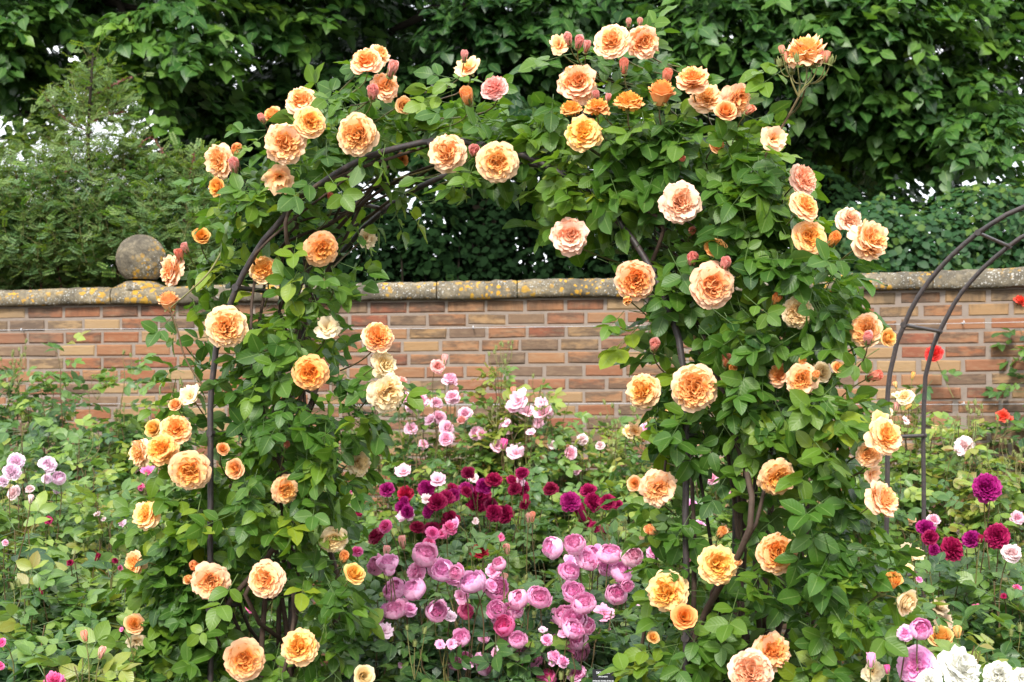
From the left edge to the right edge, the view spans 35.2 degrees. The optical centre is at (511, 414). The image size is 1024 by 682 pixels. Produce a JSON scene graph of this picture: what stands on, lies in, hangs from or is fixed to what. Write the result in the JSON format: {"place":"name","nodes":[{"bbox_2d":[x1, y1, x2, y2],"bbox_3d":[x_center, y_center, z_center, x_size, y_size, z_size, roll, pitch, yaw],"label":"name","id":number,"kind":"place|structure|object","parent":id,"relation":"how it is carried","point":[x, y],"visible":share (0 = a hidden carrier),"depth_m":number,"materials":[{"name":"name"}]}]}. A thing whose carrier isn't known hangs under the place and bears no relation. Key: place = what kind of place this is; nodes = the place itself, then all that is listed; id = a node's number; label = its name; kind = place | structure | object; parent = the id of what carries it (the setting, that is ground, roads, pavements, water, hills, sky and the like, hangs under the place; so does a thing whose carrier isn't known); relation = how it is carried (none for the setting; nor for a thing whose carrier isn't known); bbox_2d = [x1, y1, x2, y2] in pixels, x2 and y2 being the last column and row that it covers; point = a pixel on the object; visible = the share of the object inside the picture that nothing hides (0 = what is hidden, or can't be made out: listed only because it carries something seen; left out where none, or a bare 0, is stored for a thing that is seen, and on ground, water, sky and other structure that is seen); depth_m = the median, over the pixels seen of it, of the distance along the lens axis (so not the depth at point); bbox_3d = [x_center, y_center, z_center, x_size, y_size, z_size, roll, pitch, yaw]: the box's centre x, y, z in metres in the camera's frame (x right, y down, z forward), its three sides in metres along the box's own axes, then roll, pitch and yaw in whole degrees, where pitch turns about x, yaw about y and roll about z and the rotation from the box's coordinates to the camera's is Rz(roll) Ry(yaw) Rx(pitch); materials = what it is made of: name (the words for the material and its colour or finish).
{"place":"outdoors","nodes":[
{"label":"outdoors","id":0,"kind":"place"},
{"bbox_2d":[191,149,349,284],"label":"leaves","id":1,"kind":"object","parent":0,"point":[279,238],"visible":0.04,"depth_m":11.75,"materials":[{"name":"green plant"}]},
{"bbox_2d":[0,0,1023,272],"label":"sky","id":2,"kind":"structure","parent":0,"point":[931,190],"materials":[{"name":"white"}]},
{"bbox_3d":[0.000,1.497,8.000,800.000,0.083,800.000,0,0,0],"label":"ground","id":3,"kind":"structure","parent":0,"visible":0},
{"bbox_2d":[0,338,98,515],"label":"shrub rose","id":4,"kind":"object","parent":3,"relation":"on","point":[14,410],"visible":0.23,"depth_m":8.69,"materials":[{"name":"green plant"}]},
{"bbox_2d":[0,490,125,667],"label":"shrub rose","id":5,"kind":"object","parent":3,"relation":"on","point":[40,569],"visible":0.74,"depth_m":5.33,"materials":[{"name":"green plant"}]},
{"bbox_2d":[0,453,139,604],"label":"shrub rose","id":6,"kind":"object","parent":3,"relation":"on","point":[11,471],"visible":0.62,"depth_m":6.49,"materials":[{"name":"green plant"}]},
{"bbox_2d":[0,414,140,560],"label":"shrub rose","id":7,"kind":"object","parent":3,"relation":"on","point":[34,452],"visible":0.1,"depth_m":7.37,"materials":[{"name":"green plant"}]},
{"bbox_2d":[0,616,154,681],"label":"shrub rose","id":8,"kind":"object","parent":3,"relation":"on","point":[17,656],"visible":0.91,"depth_m":4.92,"materials":[{"name":"green plant"}]},
{"bbox_2d":[0,331,159,543],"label":"shrub rose","id":9,"kind":"object","parent":3,"relation":"on","point":[64,377],"visible":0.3,"depth_m":8.39,"materials":[{"name":"green plant"}]},
{"bbox_2d":[0,550,164,658],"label":"shrub rose","id":10,"kind":"object","parent":3,"relation":"on","point":[111,601],"visible":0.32,"depth_m":5.40,"materials":[{"name":"green plant"}]},
{"bbox_2d":[22,620,145,681],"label":"shrub rose","id":11,"kind":"object","parent":3,"relation":"on","point":[100,650],"visible":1,"depth_m":4.77,"materials":[{"name":"green plant"}]},
{"bbox_2d":[7,185,197,289],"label":"dark bush","id":12,"kind":"object","parent":3,"relation":"on","point":[104,235],"visible":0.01,"depth_m":11.04,"materials":[{"name":"green plant"}]},
{"bbox_2d":[44,478,195,600],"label":"shrub rose","id":13,"kind":"object","parent":3,"relation":"on","point":[100,514],"visible":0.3,"depth_m":6.23,"materials":[{"name":"green plant"}]},
{"bbox_2d":[46,429,198,556],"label":"shrub rose","id":14,"kind":"object","parent":3,"relation":"on","point":[69,451],"visible":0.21,"depth_m":7.07,"materials":[{"name":"green plant"}]},
{"bbox_2d":[0,29,246,289],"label":"thorny shrub","id":15,"kind":"object","parent":3,"relation":"on","point":[24,211],"visible":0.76,"depth_m":9.99,"materials":[{"name":"green plant"}]},
{"bbox_2d":[68,607,220,681],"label":"shrub rose","id":16,"kind":"object","parent":3,"relation":"on","point":[84,614],"visible":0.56,"depth_m":4.90,"materials":[{"name":"green plant"}]},
{"bbox_2d":[90,373,241,498],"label":"shrub rose","id":17,"kind":"object","parent":3,"relation":"on","point":[128,422],"visible":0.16,"depth_m":8.32,"materials":[{"name":"green plant"}]},
{"bbox_2d":[0,0,423,194],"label":"lime tree","id":18,"kind":"object","parent":3,"relation":"on","point":[190,94],"visible":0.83,"depth_m":11.89,"materials":[{"name":"green plant"}]},
{"bbox_2d":[178,527,328,677],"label":"shrub rose","id":19,"kind":"object","parent":3,"relation":"on","point":[270,619],"visible":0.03,"depth_m":6.44,"materials":[{"name":"green plant"}]},
{"bbox_2d":[185,440,350,670],"bbox_3d":[-1.244,0.756,8.208,1.010,1.496,1.049,0,0,-31],"label":"shrub rose","id":20,"kind":"object","parent":3,"relation":"on","point":[231,489],"depth_m":7.98,"materials":[{"name":"green plant"}]},
{"bbox_2d":[103,44,566,681],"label":"climbing rose","id":21,"kind":"object","parent":3,"relation":"on","point":[273,466],"visible":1,"depth_m":4.78,"materials":[{"name":"green plant"}]},
{"bbox_2d":[300,541,467,681],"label":"shrub rose","id":22,"kind":"object","parent":3,"relation":"on","point":[399,596],"visible":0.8,"depth_m":5.18,"materials":[{"name":"pink plant"}]},
{"bbox_2d":[308,455,466,674],"bbox_3d":[-0.597,0.828,7.174,0.833,1.366,0.764,0,0,0],"label":"shrub rose","id":23,"kind":"object","parent":3,"relation":"on","point":[366,507],"visible":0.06,"depth_m":7.07,"materials":[{"name":"green plant"}]},
{"bbox_2d":[397,173,473,281],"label":"ivy bush","id":24,"kind":"object","parent":3,"relation":"on","point":[422,271],"visible":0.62,"depth_m":11.82,"materials":[{"name":"green plant"}]},
{"bbox_2d":[347,354,525,533],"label":"shrub rose","id":25,"kind":"object","parent":3,"relation":"on","point":[435,453],"visible":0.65,"depth_m":8.37,"materials":[{"name":"green plant"}]},
{"bbox_2d":[351,463,522,672],"bbox_3d":[-0.315,0.849,6.732,0.805,1.309,0.761,0,0,0],"label":"shrub rose","id":26,"kind":"object","parent":3,"relation":"on","point":[408,501],"visible":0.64,"depth_m":6.55,"materials":[{"name":"green plant"}]},
{"bbox_2d":[340,517,553,636],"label":"shrub rose","id":27,"kind":"object","parent":3,"relation":"on","point":[481,548],"visible":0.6,"depth_m":5.82,"materials":[{"name":"green plant"}]},
{"bbox_2d":[255,0,655,279],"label":"lime tree","id":28,"kind":"object","parent":3,"relation":"on","point":[498,38],"visible":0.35,"depth_m":12.25,"materials":[{"name":"green plant"}]},
{"bbox_2d":[206,137,736,681],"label":"garden arch","id":29,"kind":"structure","parent":3,"relation":"on","point":[210,431],"depth_m":4.78,"materials":[{"name":"metal"}]},
{"bbox_2d":[365,556,581,681],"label":"shrub rose","id":30,"kind":"object","parent":3,"relation":"on","point":[500,614],"visible":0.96,"depth_m":5.03,"materials":[{"name":"pink plant"}]},
{"bbox_2d":[394,451,569,609],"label":"shrub rose","id":31,"kind":"object","parent":3,"relation":"on","point":[481,492],"visible":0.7,"depth_m":6.63,"materials":[{"name":"green plant"}]},
{"bbox_2d":[332,168,660,290],"bbox_3d":[-0.201,-0.252,12.600,2.936,3.514,1.622,0,0,0],"label":"evergreen shrub","id":32,"kind":"object","parent":3,"relation":"on","point":[481,236],"visible":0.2,"depth_m":12.01,"materials":[{"name":"green plant"}]},
{"bbox_2d":[460,339,539,517],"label":"shrub rose","id":33,"kind":"object","parent":3,"relation":"on","point":[507,385],"visible":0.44,"depth_m":8.25,"materials":[{"name":"green plant"}]},
{"bbox_2d":[0,267,1023,673],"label":"brick wall","id":34,"kind":"structure","parent":3,"relation":"on","point":[558,341],"depth_m":9.15,"materials":[{"name":"brick"}]},
{"bbox_2d":[115,234,165,289],"bbox_3d":[-2.177,-0.889,9.467,0.293,0.334,0.294,0,0,0],"label":"ball finial","id":35,"kind":"object","parent":34,"relation":"on","point":[139,258],"visible":0.93,"depth_m":9.36,"materials":[{"name":"stone"}]},
{"bbox_2d":[0,402,990,405],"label":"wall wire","id":36,"kind":"object","parent":34,"relation":"attached to","point":[963,403],"depth_m":9.04,"materials":[{"name":"grey metal"}]},
{"bbox_2d":[20,321,1015,331],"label":"bricks","id":37,"kind":"object","parent":34,"relation":"attached to","point":[963,323],"depth_m":9.13,"materials":[{"name":"brown brick"}]},
{"bbox_2d":[33,161,1022,281],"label":"hedge","id":38,"kind":"object","parent":3,"relation":"on","point":[916,187],"visible":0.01,"depth_m":17.14,"materials":[{"name":"green plant"}]},
{"bbox_2d":[456,373,605,563],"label":"shrub rose","id":39,"kind":"object","parent":3,"relation":"on","point":[543,410],"visible":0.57,"depth_m":8.13,"materials":[{"name":"green plant"}]},
{"bbox_2d":[440,511,640,625],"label":"shrub rose","id":40,"kind":"object","parent":3,"relation":"on","point":[530,516],"visible":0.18,"depth_m":5.95,"materials":[{"name":"green plant"}]},
{"bbox_2d":[455,580,657,681],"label":"shrub rose","id":41,"kind":"object","parent":3,"relation":"on","point":[579,624],"visible":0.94,"depth_m":4.98,"materials":[{"name":"pink plant"}]},
{"bbox_2d":[502,406,651,551],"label":"shrub rose","id":42,"kind":"object","parent":3,"relation":"on","point":[596,447],"visible":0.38,"depth_m":8.20,"materials":[{"name":"green plant"}]},
{"bbox_2d":[505,476,662,607],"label":"shrub rose","id":43,"kind":"object","parent":3,"relation":"on","point":[570,501],"visible":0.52,"depth_m":6.69,"materials":[{"name":"green plant"}]},
{"bbox_2d":[480,524,699,676],"bbox_3d":[0.295,0.937,5.422,0.728,1.142,0.791,0,0,-27],"label":"shrub rose","id":44,"kind":"object","parent":3,"relation":"on","point":[585,561],"visible":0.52,"depth_m":5.24,"materials":[{"name":"pink plant"}]},
{"bbox_2d":[592,669,613,681],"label":"plant label","id":45,"kind":"object","parent":3,"relation":"on","point":[607,677],"visible":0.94,"depth_m":4.70,"materials":[{"name":"plastic"}]},
{"bbox_2d":[590,398,731,579],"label":"shrub rose","id":46,"kind":"object","parent":3,"relation":"on","point":[633,460],"visible":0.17,"depth_m":8.10,"materials":[{"name":"green plant"}]},
{"bbox_2d":[570,481,773,642],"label":"shrub rose","id":47,"kind":"object","parent":3,"relation":"on","point":[612,530],"visible":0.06,"depth_m":6.53,"materials":[{"name":"green plant"}]},
{"bbox_2d":[619,617,750,641],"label":"shrub rose","id":48,"kind":"object","parent":3,"relation":"on","point":[646,631],"depth_m":5.41,"materials":[{"name":"green plant"}]},
{"bbox_2d":[502,5,926,681],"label":"climbing rose","id":49,"kind":"object","parent":3,"relation":"on","point":[784,421],"visible":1,"depth_m":4.14,"materials":[{"name":"green plant"}]},
{"bbox_2d":[666,416,842,635],"bbox_3d":[1.132,0.719,7.886,0.980,1.572,1.064,0,0,22],"label":"shrub rose","id":50,"kind":"object","parent":3,"relation":"on","point":[725,517],"visible":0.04,"depth_m":7.71,"materials":[{"name":"green plant"}]},
{"bbox_2d":[643,156,912,276],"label":"dark bush","id":51,"kind":"object","parent":3,"relation":"on","point":[837,182],"visible":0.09,"depth_m":11.63,"materials":[{"name":"green plant"}]},
{"bbox_2d":[559,0,1023,238],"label":"lime tree","id":52,"kind":"object","parent":3,"relation":"on","point":[879,107],"visible":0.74,"depth_m":11.60,"materials":[{"name":"green plant"}]},
{"bbox_2d":[659,505,937,666],"bbox_3d":[1.155,0.931,6.399,1.087,1.158,1.103,0,0,-20],"label":"shrub rose","id":53,"kind":"object","parent":3,"relation":"on","point":[748,604],"visible":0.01,"depth_m":6.38,"materials":[{"name":"green plant"}]},
{"bbox_2d":[791,463,964,668],"bbox_3d":[1.636,0.835,6.927,0.808,1.350,0.805,0,0,30],"label":"shrub rose","id":54,"kind":"object","parent":3,"relation":"on","point":[904,495],"visible":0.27,"depth_m":6.72,"materials":[{"name":"green plant"}]},
{"bbox_2d":[828,617,935,681],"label":"shrub rose","id":55,"kind":"object","parent":3,"relation":"on","point":[915,663],"visible":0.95,"depth_m":3.91,"materials":[{"name":"pink plant"}]},
{"bbox_2d":[863,372,973,555],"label":"shrub rose","id":56,"kind":"object","parent":3,"relation":"on","point":[901,454],"visible":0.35,"depth_m":7.46,"materials":[{"name":"green plant"}]},
{"bbox_2d":[828,178,1023,273],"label":"hedge","id":57,"kind":"object","parent":3,"relation":"on","point":[925,253],"visible":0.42,"depth_m":10.46,"materials":[{"name":"green plant"}]},
{"bbox_2d":[842,542,1023,681],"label":"shrub rose","id":58,"kind":"object","parent":3,"relation":"on","point":[946,627],"visible":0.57,"depth_m":4.91,"materials":[{"name":"green plant"}]},
{"bbox_2d":[856,398,1023,581],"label":"shrub rose","id":59,"kind":"object","parent":3,"relation":"on","point":[965,447],"visible":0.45,"depth_m":7.16,"materials":[{"name":"green plant"}]},
{"bbox_2d":[862,473,1023,665],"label":"shrub rose","id":60,"kind":"object","parent":3,"relation":"on","point":[987,487],"visible":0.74,"depth_m":5.22,"materials":[{"name":"green plant"}]},
{"bbox_2d":[884,205,1023,597],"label":"garden arch","id":61,"kind":"structure","parent":3,"relation":"on","point":[904,324],"depth_m":5.83,"materials":[{"name":"metal"}]},
{"bbox_2d":[901,345,1023,583],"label":"shrub rose","id":62,"kind":"object","parent":3,"relation":"on","point":[1004,415],"visible":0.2,"depth_m":8.48,"materials":[{"name":"green plant"}]},
{"bbox_2d":[914,437,1023,585],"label":"shrub rose","id":63,"kind":"object","parent":3,"relation":"on","point":[1014,495],"visible":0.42,"depth_m":6.94,"materials":[{"name":"green plant"}]},
{"bbox_2d":[916,644,1023,681],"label":"shrub rose","id":64,"kind":"object","parent":3,"relation":"on","point":[957,664],"visible":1,"depth_m":3.73,"materials":[{"name":"white plant"}]},
{"bbox_2d":[918,544,1023,667],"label":"shrub rose","id":65,"kind":"object","parent":3,"relation":"on","point":[981,621],"visible":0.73,"depth_m":5.12,"materials":[{"name":"green plant"}]},
{"bbox_2d":[927,632,1018,681],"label":"shrub rose","id":66,"kind":"object","parent":3,"relation":"on","point":[945,645],"visible":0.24,"depth_m":4.38,"materials":[{"name":"green plant"}]},
{"bbox_2d":[977,295,1023,542],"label":"shrub rose","id":67,"kind":"object","parent":3,"relation":"on","point":[1019,300],"visible":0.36,"depth_m":8.55,"materials":[{"name":"green plant"}]}
]}

